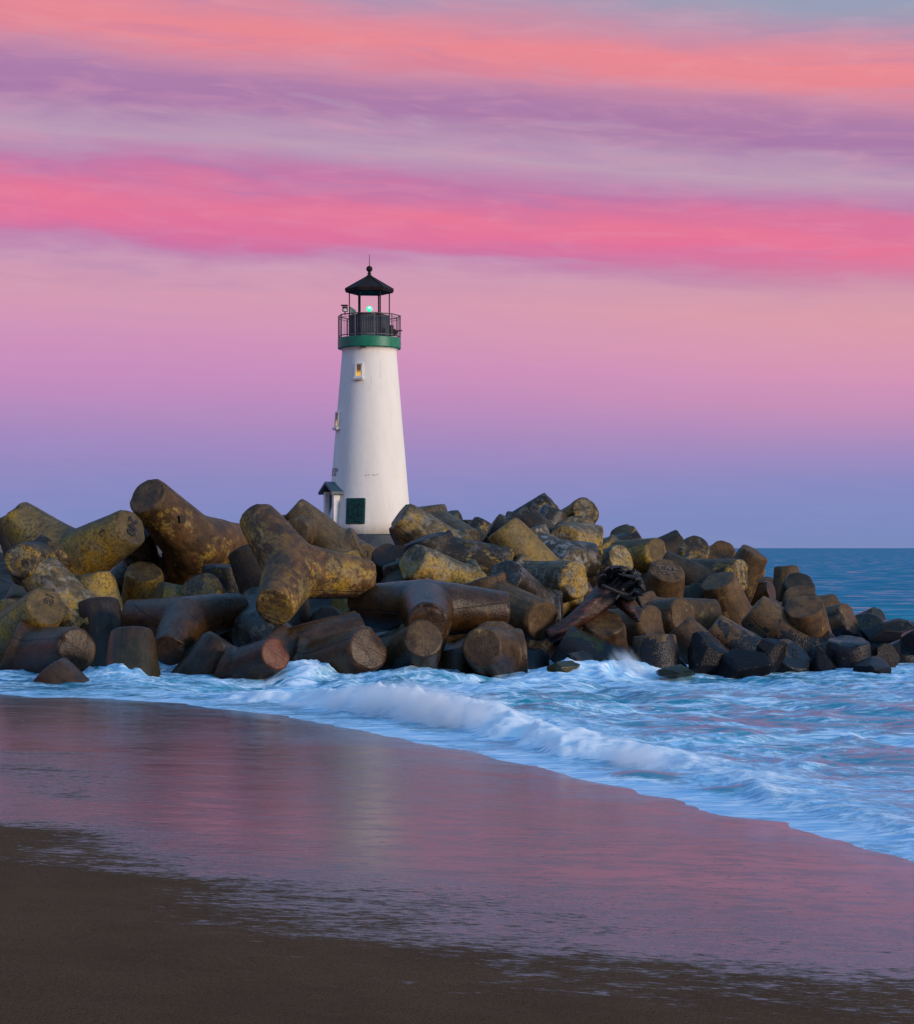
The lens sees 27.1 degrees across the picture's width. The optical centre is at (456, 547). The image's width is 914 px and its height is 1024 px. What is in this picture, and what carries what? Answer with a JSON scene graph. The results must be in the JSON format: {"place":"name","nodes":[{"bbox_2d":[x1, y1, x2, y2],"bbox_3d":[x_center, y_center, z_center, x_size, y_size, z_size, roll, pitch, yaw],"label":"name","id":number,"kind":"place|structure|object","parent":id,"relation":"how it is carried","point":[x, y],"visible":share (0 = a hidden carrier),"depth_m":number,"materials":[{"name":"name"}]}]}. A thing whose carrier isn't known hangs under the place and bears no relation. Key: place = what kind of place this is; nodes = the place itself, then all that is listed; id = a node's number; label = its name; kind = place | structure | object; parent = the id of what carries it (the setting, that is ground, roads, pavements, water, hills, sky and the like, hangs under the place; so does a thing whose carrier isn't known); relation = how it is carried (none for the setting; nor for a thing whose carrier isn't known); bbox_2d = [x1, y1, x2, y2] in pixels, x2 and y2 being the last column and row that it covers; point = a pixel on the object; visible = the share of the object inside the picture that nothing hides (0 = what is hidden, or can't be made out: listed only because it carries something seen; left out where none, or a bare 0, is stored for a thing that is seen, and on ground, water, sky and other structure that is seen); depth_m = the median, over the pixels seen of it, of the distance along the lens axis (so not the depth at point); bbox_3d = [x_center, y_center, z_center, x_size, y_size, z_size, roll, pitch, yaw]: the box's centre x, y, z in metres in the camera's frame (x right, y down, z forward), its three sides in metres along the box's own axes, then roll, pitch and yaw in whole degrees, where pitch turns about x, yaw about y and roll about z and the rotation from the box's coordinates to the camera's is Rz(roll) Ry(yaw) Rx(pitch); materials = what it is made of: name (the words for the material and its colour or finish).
{"place":"outdoors","nodes":[
{"label":"outdoors","id":0,"kind":"place"},
{"bbox_2d":[0,694,913,1023],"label":"beach","id":1,"kind":"structure","parent":0,"point":[164,862],"depth_m":14.79,"materials":[{"name":"sand"}]},
{"bbox_2d":[32,658,89,683],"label":"tetrapod","id":2,"kind":"object","parent":1,"relation":"on","point":[62,670],"visible":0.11,"depth_m":39.85,"materials":[{"name":"brown concrete"}]},
{"bbox_2d":[105,626,160,676],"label":"tetrapod","id":3,"kind":"object","parent":1,"relation":"on","point":[130,647],"visible":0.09,"depth_m":41.38,"materials":[{"name":"concrete"}]},
{"bbox_2d":[212,638,289,679],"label":"tetrapod","id":4,"kind":"object","parent":1,"relation":"on","point":[263,659],"visible":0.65,"depth_m":40.73,"materials":[{"name":"concrete"}]},
{"bbox_2d":[0,552,646,659],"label":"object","id":5,"kind":"object","parent":1,"relation":"on","point":[6,582],"visible":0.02,"depth_m":55.81,"materials":[{"name":"stone"}]},
{"bbox_2d":[0,514,26,598],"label":"tetrapod","id":6,"kind":"object","parent":5,"relation":"on","point":[15,590],"visible":0.07,"depth_m":52.37,"materials":[{"name":"grey concrete"}]},
{"bbox_2d":[0,587,64,657],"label":"tetrapod","id":7,"kind":"object","parent":5,"relation":"on","point":[42,606],"visible":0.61,"depth_m":44.64,"materials":[{"name":"concrete"}]},
{"bbox_2d":[4,535,70,592],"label":"tetrapod","id":8,"kind":"object","parent":7,"relation":"on","point":[22,560],"visible":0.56,"depth_m":46.06,"materials":[{"name":"concrete"}]},
{"bbox_2d":[0,620,95,672],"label":"tetrapod","id":9,"kind":"object","parent":5,"relation":"on","point":[33,648],"visible":0.53,"depth_m":43.27,"materials":[{"name":"brown concrete"}]},
{"bbox_2d":[22,557,121,627],"bbox_3d":[-9.583,2.109,46.605,3.551,3.264,2.910,-38,-9,-24],"label":"tetrapod","id":10,"kind":"object","parent":5,"relation":"on","point":[63,583],"visible":0.3,"depth_m":45.92,"materials":[{"name":"grey concrete"}]},
{"bbox_2d":[2,502,144,574],"bbox_3d":[-9.607,-0.013,48.850,4.016,3.550,2.243,-27,-6,29],"label":"tetrapod","id":11,"kind":"object","parent":5,"relation":"on","point":[110,541],"visible":0.57,"depth_m":47.73,"materials":[{"name":"concrete"}]},
{"bbox_2d":[75,570,123,608],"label":"tetrapod","id":12,"kind":"object","parent":5,"relation":"on","point":[100,583],"visible":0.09,"depth_m":46.55,"materials":[{"name":"concrete"}]},
{"bbox_2d":[79,597,120,666],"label":"tetrapod","id":13,"kind":"object","parent":5,"relation":"on","point":[102,615],"visible":0.16,"depth_m":45.36,"materials":[{"name":"concrete"}]},
{"bbox_2d":[110,528,168,595],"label":"tetrapod","id":14,"kind":"object","parent":5,"relation":"on","point":[147,550],"visible":0.2,"depth_m":50.59,"materials":[{"name":"grey concrete"}]},
{"bbox_2d":[121,561,163,604],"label":"tetrapod","id":15,"kind":"object","parent":5,"relation":"on","point":[143,579],"visible":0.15,"depth_m":49.83,"materials":[{"name":"concrete"}]},
{"bbox_2d":[0,547,376,553],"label":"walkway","id":16,"kind":"structure","parent":5,"relation":"on","point":[159,551],"depth_m":75.00,"materials":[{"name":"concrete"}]},
{"bbox_2d":[318,254,408,546],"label":"lighthouse","id":17,"kind":"object","parent":16,"relation":"on","point":[364,492],"visible":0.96,"depth_m":76.84,"materials":[{"name":"white paint"}]},
{"bbox_2d":[130,479,247,584],"bbox_3d":[-7.465,-0.390,50.918,2.568,2.672,4.426,-6,-35,26],"label":"tetrapod","id":18,"kind":"object","parent":5,"relation":"on","point":[190,540],"visible":0.74,"depth_m":49.63,"materials":[{"name":"brown concrete"}]},
{"bbox_2d":[152,582,231,639],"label":"tetrapod","id":19,"kind":"object","parent":5,"relation":"on","point":[164,590],"visible":0.09,"depth_m":47.39,"materials":[{"name":"concrete"}]},
{"bbox_2d":[171,631,233,674],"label":"tetrapod","id":20,"kind":"object","parent":5,"relation":"on","point":[202,656],"visible":0.08,"depth_m":42.09,"materials":[{"name":"concrete"}]},
{"bbox_2d":[121,592,248,665],"bbox_3d":[-6.495,1.800,44.184,2.904,1.400,3.137,12,23,2],"label":"tetrapod","id":21,"kind":"object","parent":20,"relation":"on","point":[178,626],"visible":0.86,"depth_m":43.96,"materials":[{"name":"brown concrete"}]},
{"bbox_2d":[181,573,233,644],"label":"tetrapod","id":22,"kind":"object","parent":5,"relation":"on","point":[204,583],"visible":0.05,"depth_m":47.25,"materials":[{"name":"concrete"}]},
{"bbox_2d":[202,563,238,592],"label":"tetrapod","id":23,"kind":"object","parent":5,"relation":"on","point":[223,573],"visible":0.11,"depth_m":48.58,"materials":[{"name":"concrete"}]},
{"bbox_2d":[231,587,291,646],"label":"tetrapod","id":24,"kind":"object","parent":5,"relation":"on","point":[250,625],"visible":0.28,"depth_m":44.30,"materials":[{"name":"grey concrete"}]},
{"bbox_2d":[228,544,310,625],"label":"tetrapod","id":25,"kind":"object","parent":5,"relation":"on","point":[247,571],"visible":0.17,"depth_m":46.90,"materials":[{"name":"concrete"}]},
{"bbox_2d":[282,514,333,544],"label":"tetrapod","id":26,"kind":"object","parent":5,"relation":"on","point":[305,527],"visible":0.19,"depth_m":57.03,"materials":[{"name":"brown concrete"}]},
{"bbox_2d":[260,611,365,661],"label":"tetrapod","id":27,"kind":"object","parent":5,"relation":"on","point":[315,629],"visible":0.22,"depth_m":42.95,"materials":[{"name":"brown concrete"}]},
{"bbox_2d":[240,504,375,624],"bbox_3d":[-3.804,0.373,44.755,3.618,1.402,3.571,-9,47,-38],"label":"tetrapod","id":28,"kind":"object","parent":27,"relation":"on","point":[298,570],"visible":0.97,"depth_m":44.34,"materials":[{"name":"concrete"}]},
{"bbox_2d":[284,499,367,559],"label":"tetrapod","id":29,"kind":"object","parent":5,"relation":"on","point":[332,535],"visible":0.32,"depth_m":57.57,"materials":[{"name":"brown concrete"}]},
{"bbox_2d":[291,626,386,673],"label":"tetrapod","id":30,"kind":"object","parent":5,"relation":"on","point":[361,649],"visible":0.46,"depth_m":41.36,"materials":[{"name":"brown concrete"}]},
{"bbox_2d":[331,550,360,612],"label":"tetrapod","id":31,"kind":"object","parent":5,"relation":"on","point":[341,605],"visible":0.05,"depth_m":52.39,"materials":[{"name":"concrete"}]},
{"bbox_2d":[309,606,387,635],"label":"tetrapod","id":32,"kind":"object","parent":5,"relation":"on","point":[324,612],"visible":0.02,"depth_m":46.65,"materials":[{"name":"concrete"}]},
{"bbox_2d":[371,543,403,582],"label":"tetrapod","id":33,"kind":"object","parent":5,"relation":"on","point":[383,555],"visible":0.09,"depth_m":53.00,"materials":[{"name":"concrete"}]},
{"bbox_2d":[378,628,398,637],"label":"tetrapod","id":34,"kind":"object","parent":5,"relation":"on","point":[390,632],"visible":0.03,"depth_m":43.73,"materials":[{"name":"concrete"}]},
{"bbox_2d":[374,620,451,671],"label":"tetrapod","id":35,"kind":"object","parent":34,"relation":"on","point":[419,643],"visible":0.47,"depth_m":41.52,"materials":[{"name":"brown concrete"}]},
{"bbox_2d":[347,579,509,636],"bbox_3d":[-0.644,1.459,44.173,3.820,1.417,3.460,-5,8,-2],"label":"tetrapod","id":36,"kind":"object","parent":34,"relation":"on","point":[440,606],"visible":0.73,"depth_m":44.12,"materials":[{"name":"brown concrete"}]},
{"bbox_2d":[380,560,403,582],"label":"tetrapod","id":37,"kind":"object","parent":5,"relation":"on","point":[392,572],"visible":0.07,"depth_m":51.10,"materials":[{"name":"concrete"}]},
{"bbox_2d":[403,530,514,580],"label":"tetrapod","id":38,"kind":"object","parent":37,"relation":"on","point":[487,557],"visible":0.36,"depth_m":49.63,"materials":[{"name":"concrete"}]},
{"bbox_2d":[390,504,472,543],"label":"tetrapod","id":39,"kind":"object","parent":5,"relation":"on","point":[410,523],"visible":0.27,"depth_m":53.69,"materials":[{"name":"brown concrete"}]},
{"bbox_2d":[389,504,480,545],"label":"tetrapod","id":40,"kind":"object","parent":5,"relation":"on","point":[439,512],"visible":0.33,"depth_m":62.59,"materials":[{"name":"grey concrete"}]},
{"bbox_2d":[399,544,486,583],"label":"tetrapod","id":41,"kind":"object","parent":5,"relation":"on","point":[417,562],"visible":0.26,"depth_m":48.05,"materials":[{"name":"grey concrete"}]},
{"bbox_2d":[441,648,474,673],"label":"tetrapod","id":42,"kind":"object","parent":5,"relation":"on","point":[453,659],"visible":0.07,"depth_m":43.27,"materials":[{"name":"concrete"}]},
{"bbox_2d":[469,517,490,533],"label":"tetrapod","id":43,"kind":"object","parent":5,"relation":"on","point":[478,522],"visible":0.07,"depth_m":73.55,"materials":[{"name":"concrete"}]},
{"bbox_2d":[462,621,527,676],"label":"tetrapod","id":44,"kind":"object","parent":5,"relation":"on","point":[491,648],"visible":0.64,"depth_m":42.25,"materials":[{"name":"brown concrete"}]},
{"bbox_2d":[447,572,557,642],"bbox_3d":[1.096,1.773,46.917,3.948,2.270,3.268,-16,19,-36],"label":"tetrapod","id":45,"kind":"object","parent":5,"relation":"on","point":[533,617],"visible":0.46,"depth_m":45.66,"materials":[{"name":"brown concrete"}]},
{"bbox_2d":[481,493,558,543],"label":"tetrapod","id":46,"kind":"object","parent":5,"relation":"on","point":[536,503],"visible":0.3,"depth_m":65.46,"materials":[{"name":"concrete"}]},
{"bbox_2d":[490,560,563,650],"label":"tetrapod","id":47,"kind":"object","parent":5,"relation":"on","point":[519,575],"visible":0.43,"depth_m":47.29,"materials":[{"name":"grey concrete"}]},
{"bbox_2d":[489,518,583,615],"bbox_3d":[1.737,1.104,51.050,3.551,3.264,2.910,-35,-5,-40],"label":"tetrapod","id":48,"kind":"object","parent":5,"relation":"on","point":[518,536],"visible":0.25,"depth_m":50.47,"materials":[{"name":"concrete"}]},
{"bbox_2d":[527,648,549,669],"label":"tetrapod","id":49,"kind":"object","parent":5,"relation":"on","point":[538,658],"visible":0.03,"depth_m":44.99,"materials":[{"name":"black concrete"}]},
{"bbox_2d":[514,553,588,603],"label":"tetrapod","id":50,"kind":"object","parent":5,"relation":"on","point":[568,578],"visible":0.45,"depth_m":48.64,"materials":[{"name":"grey concrete"}]},
{"bbox_2d":[506,497,598,523],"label":"tetrapod","id":51,"kind":"object","parent":5,"relation":"on","point":[583,506],"visible":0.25,"depth_m":66.04,"materials":[{"name":"concrete"}]},
{"bbox_2d":[538,504,566,525],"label":"tetrapod","id":52,"kind":"object","parent":5,"relation":"on","point":[553,515],"visible":0.09,"depth_m":63.46,"materials":[{"name":"grey concrete"}]},
{"bbox_2d":[519,510,596,587],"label":"tetrapod","id":53,"kind":"object","parent":5,"relation":"on","point":[532,518],"visible":0.16,"depth_m":56.48,"materials":[{"name":"concrete"}]},
{"bbox_2d":[530,524,590,573],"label":"tetrapod","id":54,"kind":"object","parent":5,"relation":"on","point":[559,547],"visible":0.16,"depth_m":53.17,"materials":[{"name":"concrete"}]},
{"bbox_2d":[550,515,603,558],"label":"tetrapod","id":55,"kind":"object","parent":5,"relation":"on","point":[582,528],"visible":0.39,"depth_m":57.00,"materials":[{"name":"brown concrete"}]},
{"bbox_2d":[560,538,600,576],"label":"tetrapod","id":56,"kind":"object","parent":5,"relation":"on","point":[591,549],"visible":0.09,"depth_m":55.51,"materials":[{"name":"grey concrete"}]},
{"bbox_2d":[583,611,628,650],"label":"tetrapod","id":57,"kind":"object","parent":5,"relation":"on","point":[609,626],"visible":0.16,"depth_m":45.37,"materials":[{"name":"brown concrete"}]},
{"bbox_2d":[544,565,645,643],"bbox_3d":[3.376,1.348,45.345,2.305,1.888,1.495,0,0,-26],"label":"driftwood log","id":58,"kind":"object","parent":57,"relation":"on","point":[616,585],"visible":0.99,"depth_m":45.42,"materials":[{"name":"wood"}]},
{"bbox_2d":[558,605,664,651],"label":"tetrapod","id":59,"kind":"object","parent":5,"relation":"on","point":[650,623],"visible":0.15,"depth_m":47.23,"materials":[{"name":"brown concrete"}]},
{"bbox_2d":[595,545,633,578],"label":"tetrapod","id":60,"kind":"object","parent":5,"relation":"on","point":[616,555],"visible":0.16,"depth_m":59.47,"materials":[{"name":"yellow concrete"}]},
{"bbox_2d":[551,626,687,667],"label":"tetrapod","id":61,"kind":"object","parent":5,"relation":"on","point":[575,639],"visible":0.14,"depth_m":44.28,"materials":[{"name":"black concrete"}]},
{"bbox_2d":[602,534,665,573],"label":"tetrapod","id":62,"kind":"object","parent":5,"relation":"on","point":[645,553],"visible":0.38,"depth_m":60.05,"materials":[{"name":"concrete"}]},
{"bbox_2d":[609,598,694,633],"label":"tetrapod","id":63,"kind":"object","parent":5,"relation":"on","point":[675,612],"visible":0.12,"depth_m":48.40,"materials":[{"name":"brown concrete"}]},
{"bbox_2d":[632,634,680,667],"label":"tetrapod","id":64,"kind":"object","parent":5,"relation":"on","point":[659,650],"visible":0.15,"depth_m":43.51,"materials":[{"name":"concrete"}]},
{"bbox_2d":[638,559,684,597],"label":"tetrapod","id":65,"kind":"object","parent":5,"relation":"on","point":[664,578],"visible":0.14,"depth_m":51.39,"materials":[{"name":"brown concrete"}]},
{"bbox_2d":[611,591,721,652],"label":"tetrapod","id":66,"kind":"object","parent":5,"relation":"on","point":[708,612],"visible":0.13,"depth_m":49.43,"materials":[{"name":"brown concrete"}]},
{"bbox_2d":[658,530,683,552],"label":"tetrapod","id":67,"kind":"object","parent":5,"relation":"on","point":[673,539],"visible":0.09,"depth_m":71.49,"materials":[{"name":"concrete"}]},
{"bbox_2d":[666,535,709,558],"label":"tetrapod","id":68,"kind":"object","parent":5,"relation":"on","point":[697,547],"visible":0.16,"depth_m":62.01,"materials":[{"name":"concrete"}]},
{"bbox_2d":[683,583,703,597],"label":"tetrapod","id":69,"kind":"object","parent":5,"relation":"on","point":[693,590],"visible":0.02,"depth_m":53.43,"materials":[{"name":"concrete"}]},
{"bbox_2d":[663,551,727,585],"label":"tetrapod","id":70,"kind":"object","parent":5,"relation":"on","point":[695,572],"visible":0.2,"depth_m":57.00,"materials":[{"name":"concrete"}]},
{"bbox_2d":[669,617,729,663],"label":"tetrapod","id":71,"kind":"object","parent":5,"relation":"on","point":[685,629],"visible":0.12,"depth_m":45.60,"materials":[{"name":"brown concrete"}]},
{"bbox_2d":[682,553,748,590],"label":"tetrapod","id":72,"kind":"object","parent":5,"relation":"on","point":[738,568],"visible":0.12,"depth_m":57.05,"materials":[{"name":"concrete"}]},
{"bbox_2d":[701,572,751,625],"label":"tetrapod","id":73,"kind":"object","parent":5,"relation":"on","point":[725,590],"visible":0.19,"depth_m":52.79,"materials":[{"name":"brown concrete"}]},
{"bbox_2d":[709,540,764,579],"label":"tetrapod","id":74,"kind":"object","parent":5,"relation":"on","point":[720,549],"visible":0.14,"depth_m":64.03,"materials":[{"name":"concrete"}]},
{"bbox_2d":[732,545,767,602],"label":"tetrapod","id":75,"kind":"object","parent":5,"relation":"on","point":[755,560],"visible":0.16,"depth_m":61.71,"materials":[{"name":"brown concrete"}]},
{"bbox_2d":[708,615,807,654],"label":"tetrapod","id":76,"kind":"object","parent":5,"relation":"on","point":[729,634],"visible":0.11,"depth_m":46.01,"materials":[{"name":"concrete"}]},
{"bbox_2d":[750,581,775,605],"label":"tetrapod","id":77,"kind":"object","parent":5,"relation":"on","point":[766,589],"visible":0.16,"depth_m":65.88,"materials":[{"name":"concrete"}]},
{"bbox_2d":[773,565,799,599],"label":"tetrapod","id":78,"kind":"object","parent":5,"relation":"on","point":[781,574],"visible":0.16,"depth_m":70.55,"materials":[{"name":"brown concrete"}]},
{"bbox_2d":[741,596,835,653],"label":"tetrapod","id":79,"kind":"object","parent":5,"relation":"on","point":[765,617],"visible":0.27,"depth_m":47.92,"materials":[{"name":"concrete"}]},
{"bbox_2d":[775,639,810,672],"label":"tetrapod","id":80,"kind":"object","parent":5,"relation":"on","point":[797,659],"visible":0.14,"depth_m":44.21,"materials":[{"name":"concrete"}]},
{"bbox_2d":[777,573,816,601],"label":"tetrapod","id":81,"kind":"object","parent":5,"relation":"on","point":[792,579],"visible":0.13,"depth_m":60.08,"materials":[{"name":"concrete"}]},
{"bbox_2d":[753,594,840,606],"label":"tetrapod","id":82,"kind":"object","parent":5,"relation":"on","point":[829,599],"visible":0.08,"depth_m":57.61,"materials":[{"name":"brown concrete"}]},
{"bbox_2d":[781,585,816,606],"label":"tetrapod","id":83,"kind":"object","parent":5,"relation":"on","point":[795,591],"visible":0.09,"depth_m":56.11,"materials":[{"name":"brown concrete"}]},
{"bbox_2d":[752,603,858,636],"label":"tetrapod","id":84,"kind":"object","parent":5,"relation":"on","point":[842,619],"visible":0.16,"depth_m":52.82,"materials":[{"name":"concrete"}]},
{"bbox_2d":[784,596,831,636],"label":"tetrapod","id":85,"kind":"object","parent":5,"relation":"on","point":[807,615],"visible":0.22,"depth_m":47.83,"materials":[{"name":"concrete"}]},
{"bbox_2d":[825,635,870,667],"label":"tetrapod","id":86,"kind":"object","parent":5,"relation":"on","point":[845,651],"visible":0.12,"depth_m":44.46,"materials":[{"name":"concrete"}]},
{"bbox_2d":[855,613,913,649],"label":"tetrapod","id":87,"kind":"object","parent":5,"relation":"on","point":[864,620],"visible":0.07,"depth_m":53.46,"materials":[{"name":"black concrete"}]},
{"bbox_2d":[0,548,913,861],"bbox_3d":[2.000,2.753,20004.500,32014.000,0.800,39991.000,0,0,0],"label":"sea","id":88,"kind":"structure","parent":0,"point":[826,754],"depth_m":32.20,"materials":[{"name":"liquid"}]},
{"bbox_2d":[547,660,579,672],"bbox_3d":[2.374,2.679,42.278,0.751,0.342,0.678,0,0,0],"label":"boulder","id":89,"kind":"object","parent":88,"relation":"in","point":[565,666],"visible":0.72,"depth_m":42.08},
{"bbox_2d":[565,651,593,660],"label":"boulder","id":90,"kind":"object","parent":88,"relation":"in","point":[580,656],"visible":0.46,"depth_m":42.82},
{"bbox_2d":[656,664,694,676],"bbox_3d":[4.923,2.764,42.628,0.887,0.318,0.683,0,0,0],"label":"boulder","id":91,"kind":"object","parent":88,"relation":"in","point":[679,670],"visible":1,"depth_m":42.45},
{"bbox_2d":[688,631,727,674],"bbox_3d":[5.783,2.481,43.597,0.871,1.139,0.831,0,0,0],"label":"boulder","id":92,"kind":"object","parent":88,"relation":"in","point":[707,651],"visible":0.87,"depth_m":43.34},
{"bbox_2d":[712,648,772,678],"bbox_3d":[6.524,2.651,43.280,0.892,0.707,1.146,0,0,-32],"label":"boulder","id":93,"kind":"object","parent":88,"relation":"in","point":[736,663],"visible":0.95,"depth_m":43.07,"materials":[{"name":"stone"}]},
{"bbox_2d":[756,638,786,671],"bbox_3d":[7.214,2.480,43.972,0.703,0.780,0.599,0,0,33],"label":"boulder","id":94,"kind":"object","parent":88,"relation":"in","point":[774,650],"visible":0.66,"depth_m":43.81,"materials":[{"name":"stone"}]},
{"bbox_2d":[808,646,836,671],"bbox_3d":[8.531,2.633,44.394,0.594,0.708,0.696,0,0,-23],"label":"boulder","id":95,"kind":"object","parent":88,"relation":"in","point":[821,661],"visible":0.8,"depth_m":44.19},
{"bbox_2d":[853,656,891,673],"bbox_3d":[9.614,2.748,43.757,0.808,0.502,0.930,0,0,-22],"label":"boulder","id":96,"kind":"object","parent":88,"relation":"in","point":[875,664],"visible":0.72,"depth_m":43.55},
{"bbox_2d":[871,643,900,667],"bbox_3d":[10.238,2.597,45.398,0.798,0.684,0.493,0,0,-20],"label":"boulder","id":97,"kind":"object","parent":88,"relation":"in","point":[888,654],"visible":0.73,"depth_m":45.16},
{"bbox_2d":[860,618,913,644],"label":"boulder","id":98,"kind":"object","parent":88,"relation":"in","point":[891,631],"visible":0.78,"depth_m":52.00,"materials":[{"name":"stone"}]},
{"bbox_2d":[900,629,913,655],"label":"boulder","id":99,"kind":"object","parent":88,"relation":"in","point":[907,643],"visible":1,"depth_m":47.27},
{"bbox_2d":[0,0,913,547],"label":"sky","id":100,"kind":"structure","parent":0,"point":[649,262],"materials":[{"name":"pink"}]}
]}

